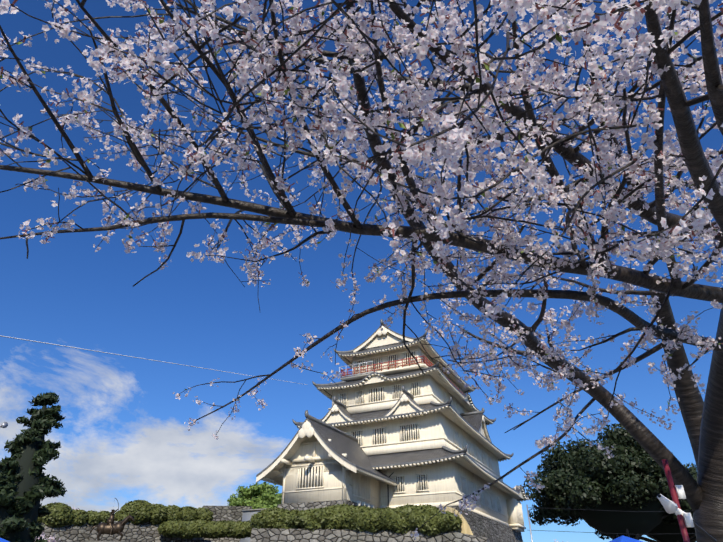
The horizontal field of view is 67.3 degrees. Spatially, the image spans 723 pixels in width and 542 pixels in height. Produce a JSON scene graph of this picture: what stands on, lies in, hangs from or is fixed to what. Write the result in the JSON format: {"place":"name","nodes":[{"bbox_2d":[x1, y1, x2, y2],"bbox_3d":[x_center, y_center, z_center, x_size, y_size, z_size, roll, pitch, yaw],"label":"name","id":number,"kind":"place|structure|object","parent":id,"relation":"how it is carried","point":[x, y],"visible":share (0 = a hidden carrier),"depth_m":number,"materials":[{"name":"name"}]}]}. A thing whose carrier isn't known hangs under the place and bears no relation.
{"place":"outdoors","nodes":[
{"label":"outdoors","id":0,"kind":"place"},
{"bbox_2d":[240,508,265,541],"bbox_3d":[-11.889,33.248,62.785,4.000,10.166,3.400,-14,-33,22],"label":"service shed","id":1,"kind":"structure","parent":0,"point":[247,515],"depth_m":64.14,"materials":[{"name":"grey"}]},
{"bbox_2d":[0,0,722,541],"label":"sky","id":2,"kind":"structure","parent":0,"point":[124,436],"materials":[{"name":"blue"}]},
{"bbox_2d":[595,463,696,541],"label":"evergreen","id":3,"kind":"object","parent":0,"point":[663,532],"depth_m":48.24,"materials":[{"name":"green plant"}]},
{"label":"ground","id":4,"kind":"structure","parent":0,"visible":0},
{"bbox_2d":[0,391,66,541],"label":"conifer","id":5,"kind":"object","parent":4,"relation":"on","point":[42,422],"depth_m":36.19,"materials":[{"name":"green plant"}]},
{"bbox_2d":[35,532,60,541],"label":"flowers","id":6,"kind":"object","parent":4,"relation":"on","point":[51,538],"depth_m":47.05,"materials":[{"name":"plant"}]},
{"bbox_2d":[85,498,134,541],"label":"mounted archer statue","id":7,"kind":"object","parent":4,"relation":"on","point":[110,527],"visible":1,"depth_m":51.63,"materials":[{"name":"brown metal"}]},
{"bbox_2d":[227,482,281,508],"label":"young green tree","id":8,"kind":"object","parent":4,"relation":"on","point":[271,499],"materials":[{"name":"green plant"}]},
{"bbox_2d":[0,422,532,541],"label":"mast and poles","id":9,"kind":"object","parent":4,"relation":"on","point":[4,424],"visible":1,"depth_m":31.18,"materials":[{"name":"grey metal"}]},
{"bbox_2d":[0,335,694,534],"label":"overhead lines","id":10,"kind":"object","parent":9,"relation":"attached to","point":[306,384],"visible":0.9,"depth_m":31.23,"materials":[{"name":"white metal"}]},
{"bbox_2d":[40,506,495,541],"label":"stone retaining walls","id":11,"kind":"structure","parent":4,"relation":"on","point":[143,532],"depth_m":41.23,"materials":[{"name":"grey stone"}]},
{"bbox_2d":[37,500,461,538],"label":"clipped hedges","id":12,"kind":"object","parent":11,"relation":"on","point":[414,516],"visible":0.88,"depth_m":41.73,"materials":[{"name":"green plant"}]},
{"bbox_2d":[256,319,532,541],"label":"castle keep","id":13,"kind":"structure","parent":4,"relation":"on","point":[394,427],"depth_m":59.12,"materials":[{"name":"paint"}]},
{"bbox_2d":[440,507,472,534],"bbox_3d":[6.445,21.156,39.687,4.480,7.375,3.911,-9,-32,15],"label":"bamboo art","id":14,"kind":"object","parent":4,"relation":"on","point":[465,528],"visible":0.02,"depth_m":38.93,"materials":[{"name":"beige"}]},
{"bbox_2d":[523,423,696,539],"bbox_3d":[22.004,21.152,46.548,15.936,14.458,14.846,1,-31,-1],"label":"evergreen","id":15,"kind":"object","parent":4,"relation":"on","point":[568,482],"depth_m":44.19,"materials":[{"name":"green plant"}]},
{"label":"plaza pavement","id":16,"kind":"structure","parent":0,"visible":0},
{"bbox_2d":[0,0,722,541],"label":"cherry tree","id":17,"kind":"object","parent":16,"relation":"on","point":[700,414],"visible":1,"depth_m":2.61,"materials":[{"name":"pink plant"}]},
{"bbox_2d":[609,535,642,541],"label":"tent","id":18,"kind":"object","parent":16,"relation":"on","point":[622,538],"visible":1,"depth_m":15.46,"materials":[{"name":"blue fabric"}]},
{"bbox_2d":[657,459,716,541],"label":"lantern pole","id":19,"kind":"object","parent":16,"relation":"on","point":[685,519],"visible":1,"depth_m":4.18,"materials":[{"name":"red painted wood"},{"name":"white paper"}]}
]}

